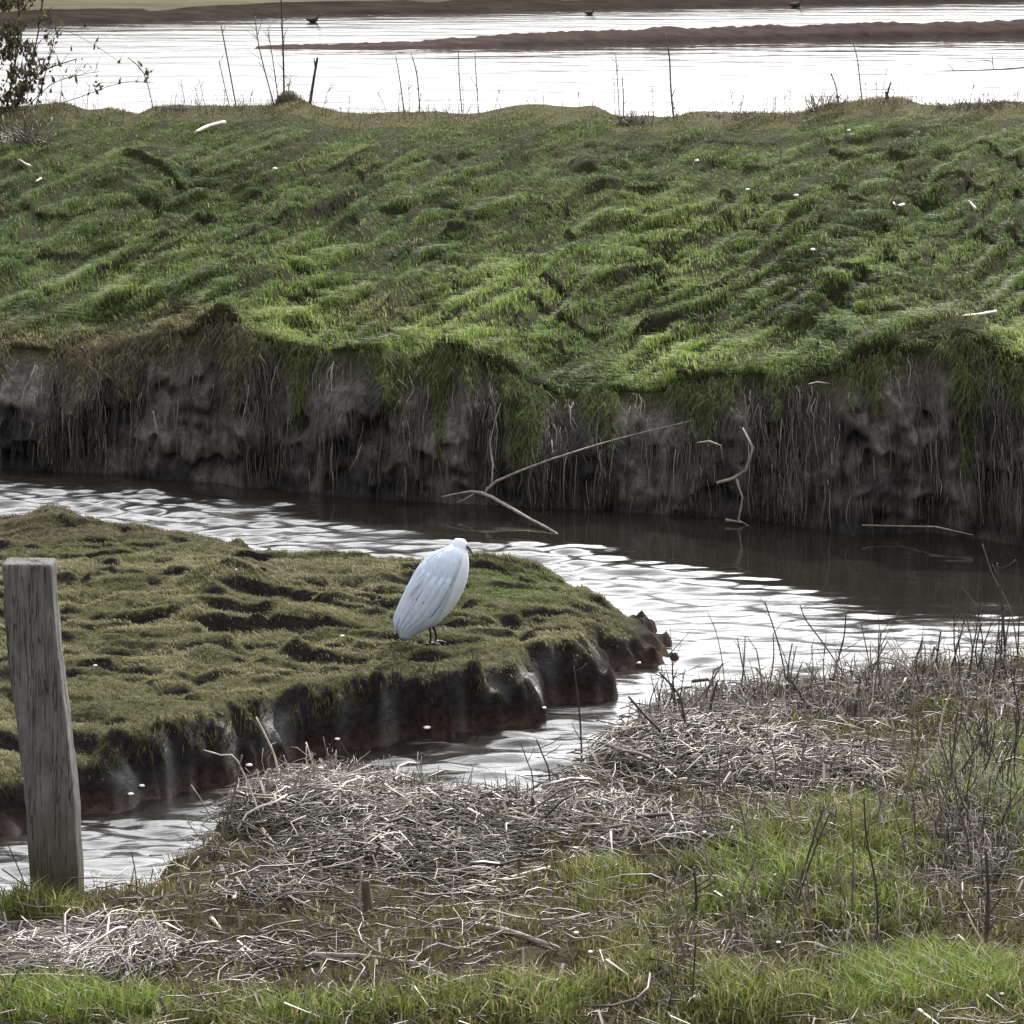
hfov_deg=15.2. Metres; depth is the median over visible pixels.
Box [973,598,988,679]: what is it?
thin stalk
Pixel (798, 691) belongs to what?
dry stalk
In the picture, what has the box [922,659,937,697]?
thin stalk
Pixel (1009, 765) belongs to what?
thin stalk
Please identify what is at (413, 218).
dry weed
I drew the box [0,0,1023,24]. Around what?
mud edge
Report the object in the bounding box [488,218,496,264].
dry weed
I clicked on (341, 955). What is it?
fallen stick
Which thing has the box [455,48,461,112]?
dry reed
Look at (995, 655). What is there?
thin stalk
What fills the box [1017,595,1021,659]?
dry stalk
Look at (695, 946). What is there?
dry stalk
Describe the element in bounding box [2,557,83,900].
fence post
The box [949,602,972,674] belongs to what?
thin stalk
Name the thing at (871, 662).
thin stalk
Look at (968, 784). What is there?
thin stalk
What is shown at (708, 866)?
thin stalk
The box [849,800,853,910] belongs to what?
dry stalk
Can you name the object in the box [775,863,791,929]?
thin stalk
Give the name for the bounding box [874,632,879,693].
thin stalk
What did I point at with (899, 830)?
thin stalk
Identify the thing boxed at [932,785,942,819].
thin stalk
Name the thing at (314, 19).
duck
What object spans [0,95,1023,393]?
bank grass
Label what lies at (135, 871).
dry stalk
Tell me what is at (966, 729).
thin stalk
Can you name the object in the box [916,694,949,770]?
dry stalk
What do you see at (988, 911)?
dry stalk
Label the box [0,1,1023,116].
pond water
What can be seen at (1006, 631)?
thin stalk
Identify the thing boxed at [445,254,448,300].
dry weed
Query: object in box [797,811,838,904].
dry stalk
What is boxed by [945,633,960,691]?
thin stalk
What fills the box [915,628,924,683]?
thin stalk
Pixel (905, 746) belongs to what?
thin stalk
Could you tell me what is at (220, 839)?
dry stalk
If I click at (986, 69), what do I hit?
bare branch
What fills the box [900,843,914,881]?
thin stalk
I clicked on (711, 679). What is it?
thin stalk
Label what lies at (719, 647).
dry stalk
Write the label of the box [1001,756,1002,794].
thin stalk
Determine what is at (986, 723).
thin stalk
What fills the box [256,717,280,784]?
dry stalk
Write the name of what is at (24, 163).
bleached stick
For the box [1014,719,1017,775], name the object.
thin stalk
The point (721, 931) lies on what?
thin stalk
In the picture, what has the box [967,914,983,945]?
dry stalk
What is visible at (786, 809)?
thin stalk
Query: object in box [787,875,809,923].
thin stalk
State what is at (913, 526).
driftwood stick
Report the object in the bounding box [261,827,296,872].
fallen stick
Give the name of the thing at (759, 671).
thin stalk
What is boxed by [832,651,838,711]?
thin stalk
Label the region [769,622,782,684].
thin stalk
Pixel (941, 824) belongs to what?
thin stalk
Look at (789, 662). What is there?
dry stalk
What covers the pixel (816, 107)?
dead scrub
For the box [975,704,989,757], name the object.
thin stalk
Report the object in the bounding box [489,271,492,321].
dry weed
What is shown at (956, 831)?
thin stalk
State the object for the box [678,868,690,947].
thin stalk
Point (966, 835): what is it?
thin stalk
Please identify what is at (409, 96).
dry weed
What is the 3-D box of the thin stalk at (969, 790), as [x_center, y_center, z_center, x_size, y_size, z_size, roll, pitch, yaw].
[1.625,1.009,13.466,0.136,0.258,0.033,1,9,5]
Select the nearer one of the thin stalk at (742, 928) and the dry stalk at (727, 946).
the dry stalk at (727, 946)
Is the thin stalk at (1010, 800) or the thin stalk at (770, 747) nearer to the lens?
the thin stalk at (1010, 800)
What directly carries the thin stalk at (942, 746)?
on the bank at (182, 918)
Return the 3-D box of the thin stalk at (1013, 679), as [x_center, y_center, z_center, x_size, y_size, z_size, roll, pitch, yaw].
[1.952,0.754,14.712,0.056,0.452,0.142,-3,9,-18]
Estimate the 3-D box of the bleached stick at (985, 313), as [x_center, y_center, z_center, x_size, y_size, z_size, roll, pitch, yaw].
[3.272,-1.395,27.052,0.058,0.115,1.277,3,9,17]
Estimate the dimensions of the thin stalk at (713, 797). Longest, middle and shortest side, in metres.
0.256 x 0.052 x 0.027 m
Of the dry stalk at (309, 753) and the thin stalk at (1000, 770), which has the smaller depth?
the thin stalk at (1000, 770)
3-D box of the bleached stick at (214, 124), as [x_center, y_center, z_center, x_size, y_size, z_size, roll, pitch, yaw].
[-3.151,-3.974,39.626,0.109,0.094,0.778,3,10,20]
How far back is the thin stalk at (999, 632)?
16.54 m
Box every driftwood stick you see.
[152,411,159,440]
[349,443,361,470]
[809,381,829,384]
[862,524,971,534]
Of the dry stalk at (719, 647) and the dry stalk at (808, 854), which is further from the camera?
the dry stalk at (719, 647)
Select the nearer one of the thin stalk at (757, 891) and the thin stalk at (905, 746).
the thin stalk at (757, 891)
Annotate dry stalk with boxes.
[0,844,30,898]
[131,851,137,891]
[150,910,164,979]
[203,750,262,824]
[217,755,242,851]
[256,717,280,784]
[305,742,313,767]
[359,871,362,913]
[415,790,417,837]
[519,741,534,792]
[536,735,561,792]
[571,664,585,762]
[628,696,683,739]
[640,822,681,864]
[654,672,687,730]
[677,662,723,720]
[691,934,704,1007]
[693,867,714,920]
[707,611,725,692]
[709,679,718,710]
[718,934,733,961]
[754,665,784,736]
[760,597,788,691]
[781,805,824,910]
[787,643,792,682]
[790,664,814,718]
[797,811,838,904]
[800,603,846,675]
[832,611,860,690]
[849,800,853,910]
[854,677,861,721]
[857,622,880,682]
[859,922,874,957]
[863,797,885,946]
[912,789,918,872]
[915,630,947,678]
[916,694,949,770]
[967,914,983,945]
[982,544,1016,650]
[984,848,1002,943]
[992,560,1014,660]
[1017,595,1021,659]
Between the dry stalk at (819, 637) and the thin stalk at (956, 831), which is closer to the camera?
the thin stalk at (956, 831)
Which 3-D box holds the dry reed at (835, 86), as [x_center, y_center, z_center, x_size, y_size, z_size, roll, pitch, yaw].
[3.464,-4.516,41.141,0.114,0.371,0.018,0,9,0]
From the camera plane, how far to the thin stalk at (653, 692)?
15.27 m
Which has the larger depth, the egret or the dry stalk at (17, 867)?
the egret
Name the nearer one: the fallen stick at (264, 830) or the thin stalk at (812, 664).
the fallen stick at (264, 830)
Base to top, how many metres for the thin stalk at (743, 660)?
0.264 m
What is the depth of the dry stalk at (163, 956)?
11.80 m
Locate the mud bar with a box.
[255,19,1023,48]
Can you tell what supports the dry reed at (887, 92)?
on the grassy bank at (962, 515)
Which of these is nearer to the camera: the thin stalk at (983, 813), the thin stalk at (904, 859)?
the thin stalk at (904, 859)
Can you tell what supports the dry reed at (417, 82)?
on the grassy bank at (962, 515)
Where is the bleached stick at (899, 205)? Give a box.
[893,201,904,206]
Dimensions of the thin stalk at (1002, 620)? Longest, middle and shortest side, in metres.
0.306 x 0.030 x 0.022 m
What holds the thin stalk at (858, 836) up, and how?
on the bank at (182, 918)
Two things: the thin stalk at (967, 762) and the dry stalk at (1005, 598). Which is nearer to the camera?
the thin stalk at (967, 762)
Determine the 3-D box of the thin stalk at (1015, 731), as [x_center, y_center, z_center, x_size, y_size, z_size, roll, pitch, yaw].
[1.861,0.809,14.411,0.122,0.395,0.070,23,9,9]
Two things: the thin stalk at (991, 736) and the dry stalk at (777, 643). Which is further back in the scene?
the dry stalk at (777, 643)
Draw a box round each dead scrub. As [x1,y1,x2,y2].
[0,110,70,149]
[155,104,195,112]
[608,109,653,127]
[692,111,726,118]
[799,87,848,113]
[925,96,1023,110]
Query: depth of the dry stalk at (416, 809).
13.39 m
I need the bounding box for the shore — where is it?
[0,0,449,11]
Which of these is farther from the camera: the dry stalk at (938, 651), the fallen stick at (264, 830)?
the dry stalk at (938, 651)
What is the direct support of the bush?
on the grassy bank at (962, 515)
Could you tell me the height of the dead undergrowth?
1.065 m
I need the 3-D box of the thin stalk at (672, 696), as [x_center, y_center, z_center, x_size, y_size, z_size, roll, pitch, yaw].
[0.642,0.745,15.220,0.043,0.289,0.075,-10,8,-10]
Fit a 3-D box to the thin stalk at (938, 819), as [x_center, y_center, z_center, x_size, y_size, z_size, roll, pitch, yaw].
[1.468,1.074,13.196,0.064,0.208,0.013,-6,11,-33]
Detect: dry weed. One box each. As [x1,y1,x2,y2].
[206,148,218,190]
[215,208,225,245]
[375,278,387,305]
[408,82,412,118]
[408,202,422,236]
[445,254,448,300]
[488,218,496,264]
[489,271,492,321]
[776,143,781,193]
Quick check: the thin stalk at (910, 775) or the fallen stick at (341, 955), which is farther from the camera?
the thin stalk at (910, 775)
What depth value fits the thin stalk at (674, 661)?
15.40 m
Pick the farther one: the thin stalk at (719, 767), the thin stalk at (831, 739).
the thin stalk at (831, 739)
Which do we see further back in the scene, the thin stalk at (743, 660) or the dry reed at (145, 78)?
the dry reed at (145, 78)
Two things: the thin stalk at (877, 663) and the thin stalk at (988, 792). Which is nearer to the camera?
the thin stalk at (988, 792)
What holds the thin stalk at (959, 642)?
on the bank at (182, 918)
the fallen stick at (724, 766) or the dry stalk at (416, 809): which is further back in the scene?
the fallen stick at (724, 766)
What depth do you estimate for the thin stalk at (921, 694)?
15.50 m
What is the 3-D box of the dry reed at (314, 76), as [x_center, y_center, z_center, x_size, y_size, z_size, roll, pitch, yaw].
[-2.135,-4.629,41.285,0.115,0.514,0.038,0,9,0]
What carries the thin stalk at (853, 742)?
on the bank at (182, 918)
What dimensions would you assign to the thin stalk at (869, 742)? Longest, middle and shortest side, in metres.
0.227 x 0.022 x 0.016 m
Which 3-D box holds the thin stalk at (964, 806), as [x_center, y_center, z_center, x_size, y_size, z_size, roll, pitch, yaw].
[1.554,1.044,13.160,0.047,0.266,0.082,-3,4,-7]
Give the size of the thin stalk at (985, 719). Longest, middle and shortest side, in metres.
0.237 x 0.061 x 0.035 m
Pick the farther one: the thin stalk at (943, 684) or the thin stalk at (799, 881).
the thin stalk at (943, 684)
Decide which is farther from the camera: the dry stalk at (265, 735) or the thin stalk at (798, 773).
the thin stalk at (798, 773)
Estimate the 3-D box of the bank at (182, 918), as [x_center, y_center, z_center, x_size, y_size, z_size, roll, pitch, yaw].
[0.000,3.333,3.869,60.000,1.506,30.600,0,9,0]
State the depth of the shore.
145.25 m
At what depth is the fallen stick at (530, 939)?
12.06 m
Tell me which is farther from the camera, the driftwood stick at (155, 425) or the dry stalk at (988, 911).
the driftwood stick at (155, 425)
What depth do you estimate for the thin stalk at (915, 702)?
14.52 m
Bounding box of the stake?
[362,880,373,917]
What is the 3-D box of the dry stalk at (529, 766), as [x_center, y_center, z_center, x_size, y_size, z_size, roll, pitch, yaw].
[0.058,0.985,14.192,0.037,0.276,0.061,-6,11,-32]
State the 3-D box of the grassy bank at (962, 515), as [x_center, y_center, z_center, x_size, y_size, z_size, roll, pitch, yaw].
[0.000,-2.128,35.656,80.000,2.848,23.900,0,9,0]
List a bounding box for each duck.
[306,14,320,21]
[584,8,594,14]
[789,0,801,6]
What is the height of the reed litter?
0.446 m
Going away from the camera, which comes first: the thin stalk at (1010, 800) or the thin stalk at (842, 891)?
the thin stalk at (842, 891)
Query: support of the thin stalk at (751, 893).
on the bank at (182, 918)
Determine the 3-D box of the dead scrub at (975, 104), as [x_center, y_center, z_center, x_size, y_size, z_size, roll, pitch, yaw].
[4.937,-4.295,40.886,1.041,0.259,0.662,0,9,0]
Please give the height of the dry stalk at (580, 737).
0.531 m
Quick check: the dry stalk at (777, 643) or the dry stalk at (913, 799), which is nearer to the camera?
the dry stalk at (913, 799)
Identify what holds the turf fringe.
on the islet
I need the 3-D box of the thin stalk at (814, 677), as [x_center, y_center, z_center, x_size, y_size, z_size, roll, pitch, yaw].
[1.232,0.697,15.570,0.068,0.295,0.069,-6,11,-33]
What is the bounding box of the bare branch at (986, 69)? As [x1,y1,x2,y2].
[946,56,1023,70]
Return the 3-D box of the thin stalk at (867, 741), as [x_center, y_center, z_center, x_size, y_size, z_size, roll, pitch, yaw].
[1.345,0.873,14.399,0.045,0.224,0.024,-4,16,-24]
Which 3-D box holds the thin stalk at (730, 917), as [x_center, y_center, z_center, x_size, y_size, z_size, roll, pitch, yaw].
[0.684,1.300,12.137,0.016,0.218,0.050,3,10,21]
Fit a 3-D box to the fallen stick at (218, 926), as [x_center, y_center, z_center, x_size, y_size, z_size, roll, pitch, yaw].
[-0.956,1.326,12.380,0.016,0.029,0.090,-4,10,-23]
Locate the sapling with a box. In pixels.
[245,0,304,105]
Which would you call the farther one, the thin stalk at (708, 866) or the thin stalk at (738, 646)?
the thin stalk at (738, 646)
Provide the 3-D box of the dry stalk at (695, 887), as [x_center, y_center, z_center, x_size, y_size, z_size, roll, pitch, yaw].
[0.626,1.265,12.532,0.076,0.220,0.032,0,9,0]
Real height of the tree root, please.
0.670 m
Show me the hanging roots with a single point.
(99, 438)
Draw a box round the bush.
[0,0,154,107]
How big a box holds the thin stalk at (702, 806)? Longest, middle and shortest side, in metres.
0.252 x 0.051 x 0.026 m
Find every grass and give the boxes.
[0,79,1023,126]
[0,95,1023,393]
[0,321,1023,488]
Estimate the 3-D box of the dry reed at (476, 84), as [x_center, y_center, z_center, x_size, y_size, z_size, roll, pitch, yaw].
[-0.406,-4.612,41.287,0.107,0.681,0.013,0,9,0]
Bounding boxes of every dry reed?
[129,58,152,106]
[219,53,229,107]
[220,24,241,106]
[309,57,318,103]
[395,55,404,109]
[411,53,419,110]
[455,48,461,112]
[469,56,478,112]
[613,54,619,114]
[622,76,632,115]
[665,33,675,117]
[831,73,839,104]
[852,43,861,98]
[885,81,891,99]
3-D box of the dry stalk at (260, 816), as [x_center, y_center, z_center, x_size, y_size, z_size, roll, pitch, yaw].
[-0.973,0.976,13.486,0.218,0.292,0.011,0,9,0]
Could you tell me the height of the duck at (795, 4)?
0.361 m
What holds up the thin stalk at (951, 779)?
on the bank at (182, 918)
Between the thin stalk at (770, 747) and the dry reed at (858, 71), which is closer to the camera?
the thin stalk at (770, 747)
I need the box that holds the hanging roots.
[0,336,1023,547]
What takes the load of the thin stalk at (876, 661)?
on the bank at (182, 918)
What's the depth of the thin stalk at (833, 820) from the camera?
13.22 m
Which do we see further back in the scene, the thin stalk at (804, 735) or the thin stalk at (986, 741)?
the thin stalk at (804, 735)
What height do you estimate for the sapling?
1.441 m
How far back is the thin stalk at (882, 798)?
13.37 m
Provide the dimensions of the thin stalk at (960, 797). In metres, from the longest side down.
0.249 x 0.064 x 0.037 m
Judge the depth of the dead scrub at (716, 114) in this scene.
40.89 m
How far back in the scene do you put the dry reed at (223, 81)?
41.15 m
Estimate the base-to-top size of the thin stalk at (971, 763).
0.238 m
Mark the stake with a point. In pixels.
(367, 898)
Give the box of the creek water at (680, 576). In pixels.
[0,468,1023,893]
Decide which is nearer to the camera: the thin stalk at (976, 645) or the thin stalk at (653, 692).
the thin stalk at (653, 692)
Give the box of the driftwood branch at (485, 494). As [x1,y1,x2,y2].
[441,403,692,533]
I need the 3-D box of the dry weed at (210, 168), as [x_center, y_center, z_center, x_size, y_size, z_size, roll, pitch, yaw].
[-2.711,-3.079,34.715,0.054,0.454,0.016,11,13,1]
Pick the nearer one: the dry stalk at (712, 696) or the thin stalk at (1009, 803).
the thin stalk at (1009, 803)
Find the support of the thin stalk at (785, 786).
on the bank at (182, 918)
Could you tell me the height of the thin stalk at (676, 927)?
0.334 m
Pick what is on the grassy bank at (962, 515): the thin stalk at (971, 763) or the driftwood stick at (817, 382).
the driftwood stick at (817, 382)
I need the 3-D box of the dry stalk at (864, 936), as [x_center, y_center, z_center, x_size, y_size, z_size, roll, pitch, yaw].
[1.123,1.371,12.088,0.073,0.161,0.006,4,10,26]
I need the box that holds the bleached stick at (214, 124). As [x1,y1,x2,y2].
[194,120,225,133]
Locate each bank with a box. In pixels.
[0,97,1023,545]
[0,658,1023,1023]
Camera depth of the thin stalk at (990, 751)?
13.76 m
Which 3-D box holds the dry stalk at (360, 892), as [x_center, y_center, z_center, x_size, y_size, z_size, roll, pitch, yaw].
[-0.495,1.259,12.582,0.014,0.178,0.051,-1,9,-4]
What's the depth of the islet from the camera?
20.26 m
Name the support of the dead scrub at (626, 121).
on the grassy bank at (962, 515)
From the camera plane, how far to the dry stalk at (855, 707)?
15.53 m
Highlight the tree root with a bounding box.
[697,427,753,525]
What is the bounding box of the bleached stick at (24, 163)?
[18,159,30,167]
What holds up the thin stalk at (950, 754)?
on the bank at (182, 918)
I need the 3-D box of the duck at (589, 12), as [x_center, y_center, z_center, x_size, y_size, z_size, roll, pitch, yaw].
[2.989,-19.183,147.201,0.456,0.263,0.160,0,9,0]
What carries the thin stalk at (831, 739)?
on the bank at (182, 918)
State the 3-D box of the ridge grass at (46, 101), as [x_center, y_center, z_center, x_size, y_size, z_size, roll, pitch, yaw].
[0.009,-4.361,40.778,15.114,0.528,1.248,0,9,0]
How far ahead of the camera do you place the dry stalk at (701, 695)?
14.94 m
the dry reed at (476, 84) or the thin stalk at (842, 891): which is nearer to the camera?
the thin stalk at (842, 891)
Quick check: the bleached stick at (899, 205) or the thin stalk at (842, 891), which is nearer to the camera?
the thin stalk at (842, 891)
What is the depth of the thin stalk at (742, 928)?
12.01 m
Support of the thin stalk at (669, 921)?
on the bank at (182, 918)
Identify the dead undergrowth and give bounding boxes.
[185,630,1023,1023]
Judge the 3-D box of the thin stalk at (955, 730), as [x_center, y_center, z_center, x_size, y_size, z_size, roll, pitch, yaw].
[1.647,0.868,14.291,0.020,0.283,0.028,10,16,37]
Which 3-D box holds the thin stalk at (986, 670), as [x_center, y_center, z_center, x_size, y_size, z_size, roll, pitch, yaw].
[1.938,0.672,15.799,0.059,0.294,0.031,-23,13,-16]
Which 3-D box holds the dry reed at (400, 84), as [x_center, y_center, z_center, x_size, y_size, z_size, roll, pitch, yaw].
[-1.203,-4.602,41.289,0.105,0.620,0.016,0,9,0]
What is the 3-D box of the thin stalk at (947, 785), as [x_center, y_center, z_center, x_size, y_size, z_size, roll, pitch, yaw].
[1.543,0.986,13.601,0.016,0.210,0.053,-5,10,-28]
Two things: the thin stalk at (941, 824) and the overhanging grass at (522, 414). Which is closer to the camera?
the thin stalk at (941, 824)
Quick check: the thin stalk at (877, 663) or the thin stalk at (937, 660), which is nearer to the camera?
the thin stalk at (877, 663)
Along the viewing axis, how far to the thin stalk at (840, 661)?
15.87 m
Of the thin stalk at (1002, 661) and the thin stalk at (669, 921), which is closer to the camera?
the thin stalk at (669, 921)
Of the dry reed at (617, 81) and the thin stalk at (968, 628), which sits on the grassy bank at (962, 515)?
the dry reed at (617, 81)
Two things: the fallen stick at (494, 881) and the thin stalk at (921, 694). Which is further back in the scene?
the thin stalk at (921, 694)
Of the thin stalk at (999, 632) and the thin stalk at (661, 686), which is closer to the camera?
the thin stalk at (661, 686)
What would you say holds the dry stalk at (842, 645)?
on the bank at (182, 918)
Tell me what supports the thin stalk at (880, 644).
on the bank at (182, 918)
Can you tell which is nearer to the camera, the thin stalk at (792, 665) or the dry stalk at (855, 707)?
the dry stalk at (855, 707)
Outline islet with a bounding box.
[0,505,678,836]
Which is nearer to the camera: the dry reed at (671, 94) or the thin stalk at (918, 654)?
the thin stalk at (918, 654)
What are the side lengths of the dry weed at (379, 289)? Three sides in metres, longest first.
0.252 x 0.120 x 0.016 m
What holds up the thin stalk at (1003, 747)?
on the bank at (182, 918)
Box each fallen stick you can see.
[209,916,221,930]
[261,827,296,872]
[307,952,407,963]
[407,959,490,988]
[456,866,549,894]
[468,922,548,945]
[682,755,743,777]
[876,761,922,779]
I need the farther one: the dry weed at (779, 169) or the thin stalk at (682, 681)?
the dry weed at (779, 169)
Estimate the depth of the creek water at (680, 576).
24.14 m
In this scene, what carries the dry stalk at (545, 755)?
on the bank at (182, 918)
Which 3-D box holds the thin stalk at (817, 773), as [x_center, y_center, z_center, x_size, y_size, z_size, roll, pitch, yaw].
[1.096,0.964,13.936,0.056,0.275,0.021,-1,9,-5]
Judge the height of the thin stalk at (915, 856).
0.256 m
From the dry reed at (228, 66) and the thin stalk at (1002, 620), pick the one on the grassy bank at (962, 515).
the dry reed at (228, 66)
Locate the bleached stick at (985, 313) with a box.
[961,310,996,316]
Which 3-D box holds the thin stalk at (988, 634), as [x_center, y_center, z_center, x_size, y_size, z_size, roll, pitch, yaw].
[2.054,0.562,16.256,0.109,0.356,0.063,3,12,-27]
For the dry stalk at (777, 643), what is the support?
on the bank at (182, 918)
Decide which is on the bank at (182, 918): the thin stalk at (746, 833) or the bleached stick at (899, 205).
the thin stalk at (746, 833)
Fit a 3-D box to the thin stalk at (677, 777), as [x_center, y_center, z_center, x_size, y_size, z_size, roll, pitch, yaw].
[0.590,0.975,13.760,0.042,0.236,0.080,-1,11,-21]
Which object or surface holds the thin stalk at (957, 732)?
on the bank at (182, 918)
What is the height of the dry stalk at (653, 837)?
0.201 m
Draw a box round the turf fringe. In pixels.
[0,652,504,798]
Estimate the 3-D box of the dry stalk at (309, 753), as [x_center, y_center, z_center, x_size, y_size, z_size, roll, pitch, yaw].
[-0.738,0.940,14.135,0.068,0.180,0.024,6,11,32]
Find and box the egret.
[393,538,472,644]
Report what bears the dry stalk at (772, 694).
on the bank at (182, 918)
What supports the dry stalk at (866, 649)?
on the bank at (182, 918)
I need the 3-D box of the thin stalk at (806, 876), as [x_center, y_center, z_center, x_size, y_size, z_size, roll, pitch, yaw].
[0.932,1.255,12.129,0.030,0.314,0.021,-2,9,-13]
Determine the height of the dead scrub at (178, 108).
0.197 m
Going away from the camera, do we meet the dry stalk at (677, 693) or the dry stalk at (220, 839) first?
the dry stalk at (220, 839)
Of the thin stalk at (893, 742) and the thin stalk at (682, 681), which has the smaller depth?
the thin stalk at (893, 742)
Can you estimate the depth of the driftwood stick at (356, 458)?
27.36 m
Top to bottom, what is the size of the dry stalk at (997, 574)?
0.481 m
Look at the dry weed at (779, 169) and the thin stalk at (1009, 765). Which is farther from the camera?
the dry weed at (779, 169)
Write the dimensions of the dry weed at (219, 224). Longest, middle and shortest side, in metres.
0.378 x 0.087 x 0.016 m
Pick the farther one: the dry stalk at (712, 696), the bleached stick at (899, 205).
the bleached stick at (899, 205)
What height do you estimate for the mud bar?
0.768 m
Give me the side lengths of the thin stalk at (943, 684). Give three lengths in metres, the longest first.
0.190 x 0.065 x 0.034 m
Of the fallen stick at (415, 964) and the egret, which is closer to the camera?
the fallen stick at (415, 964)
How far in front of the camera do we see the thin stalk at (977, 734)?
14.36 m
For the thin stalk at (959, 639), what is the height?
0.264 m
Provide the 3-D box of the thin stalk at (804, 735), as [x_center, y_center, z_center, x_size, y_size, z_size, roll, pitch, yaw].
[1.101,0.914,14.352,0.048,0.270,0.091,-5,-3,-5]
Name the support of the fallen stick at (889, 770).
on the bank at (182, 918)
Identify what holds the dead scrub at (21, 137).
on the grassy bank at (962, 515)
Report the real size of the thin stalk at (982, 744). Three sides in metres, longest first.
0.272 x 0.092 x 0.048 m
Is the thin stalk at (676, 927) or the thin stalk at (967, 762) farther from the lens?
the thin stalk at (967, 762)
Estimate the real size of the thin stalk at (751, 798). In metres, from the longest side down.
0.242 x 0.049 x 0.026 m
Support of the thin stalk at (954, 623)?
on the bank at (182, 918)
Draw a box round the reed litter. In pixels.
[0,647,1023,1023]
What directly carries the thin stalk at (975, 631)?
on the bank at (182, 918)
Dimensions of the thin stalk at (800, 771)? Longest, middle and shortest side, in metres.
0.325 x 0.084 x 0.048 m
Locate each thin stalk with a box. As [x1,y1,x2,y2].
[645,880,686,982]
[649,678,658,713]
[658,667,669,707]
[665,666,676,709]
[667,665,677,709]
[669,860,682,959]
[670,629,700,708]
[671,754,685,815]
[676,669,685,695]
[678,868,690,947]
[695,824,712,903]
[698,661,728,710]
[699,786,707,826]
[707,771,725,829]
[718,731,738,801]
[719,906,724,955]
[724,891,731,951]
[730,781,749,847]
[734,637,747,685]
[739,636,745,693]
[739,839,773,928]
[741,894,752,958]
[744,858,758,927]
[744,859,766,918]
[745,780,765,819]
[747,637,762,706]
[754,717,776,789]
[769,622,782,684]
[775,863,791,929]
[778,765,791,813]
[778,781,798,847]
[780,646,796,696]
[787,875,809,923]
[790,740,808,811]
[790,758,805,797]
[796,869,811,941]
[799,721,809,785]
[802,861,810,951]
[803,638,814,697]
[806,647,822,708]
[810,743,821,800]
[812,722,833,790]
[815,632,831,706]
[827,804,834,844]
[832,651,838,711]
[833,636,843,688]
[835,866,848,918]
[846,724,855,760]
[851,807,861,864]
[863,717,877,768]
[866,719,874,768]
[868,641,887,691]
[870,644,876,693]
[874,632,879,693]
[876,780,887,820]
[877,610,906,695]
[885,660,918,760]
[890,727,899,761]
[891,805,907,865]
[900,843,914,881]
[903,686,935,790]
[903,728,906,766]
[910,823,915,885]
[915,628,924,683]
[915,667,922,722]
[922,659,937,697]
[924,719,949,768]
[927,750,948,848]
[929,671,951,709]
[929,779,970,876]
[931,747,969,839]
[931,794,944,850]
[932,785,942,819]
[934,635,944,690]
[937,731,959,792]
[944,761,951,812]
[945,586,980,684]
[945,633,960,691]
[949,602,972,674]
[950,614,965,671]
[950,624,962,660]
[950,704,963,789]
[953,595,978,675]
[953,710,957,756]
[953,801,965,869]
[954,777,965,819]
[957,778,969,851]
[958,737,976,776]
[958,765,994,817]
[960,708,975,752]
[962,704,978,752]
[962,741,981,772]
[963,758,984,827]
[964,719,1001,776]
[965,645,997,699]
[971,728,993,764]
[971,763,994,826]
[972,623,981,672]
[972,717,984,750]
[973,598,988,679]
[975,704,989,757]
[975,718,1008,786]
[980,603,1009,681]
[981,722,992,776]
[982,704,989,745]
[982,798,984,827]
[985,693,1002,758]
[989,726,1003,752]
[992,625,1002,684]
[993,729,1012,770]
[993,745,1014,788]
[997,614,1001,661]
[997,635,1008,684]
[997,681,1023,761]
[997,769,1020,835]
[998,611,1005,678]
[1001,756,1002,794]
[1003,598,1010,663]
[1004,773,1011,836]
[1006,737,1015,790]
[1010,648,1023,737]
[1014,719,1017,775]
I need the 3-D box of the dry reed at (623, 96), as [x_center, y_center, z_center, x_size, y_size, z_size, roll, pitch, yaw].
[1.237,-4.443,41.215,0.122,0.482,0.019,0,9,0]
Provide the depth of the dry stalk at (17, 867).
12.48 m
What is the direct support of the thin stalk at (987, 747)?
on the bank at (182, 918)
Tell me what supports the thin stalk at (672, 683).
on the bank at (182, 918)
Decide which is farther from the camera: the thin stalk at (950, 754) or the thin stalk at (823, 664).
the thin stalk at (823, 664)
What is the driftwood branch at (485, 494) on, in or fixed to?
on the creek water at (680, 576)
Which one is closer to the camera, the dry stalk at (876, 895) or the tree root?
the dry stalk at (876, 895)
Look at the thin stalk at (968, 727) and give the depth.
14.53 m
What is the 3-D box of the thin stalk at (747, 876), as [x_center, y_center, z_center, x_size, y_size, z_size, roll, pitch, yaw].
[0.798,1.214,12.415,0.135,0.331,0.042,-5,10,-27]

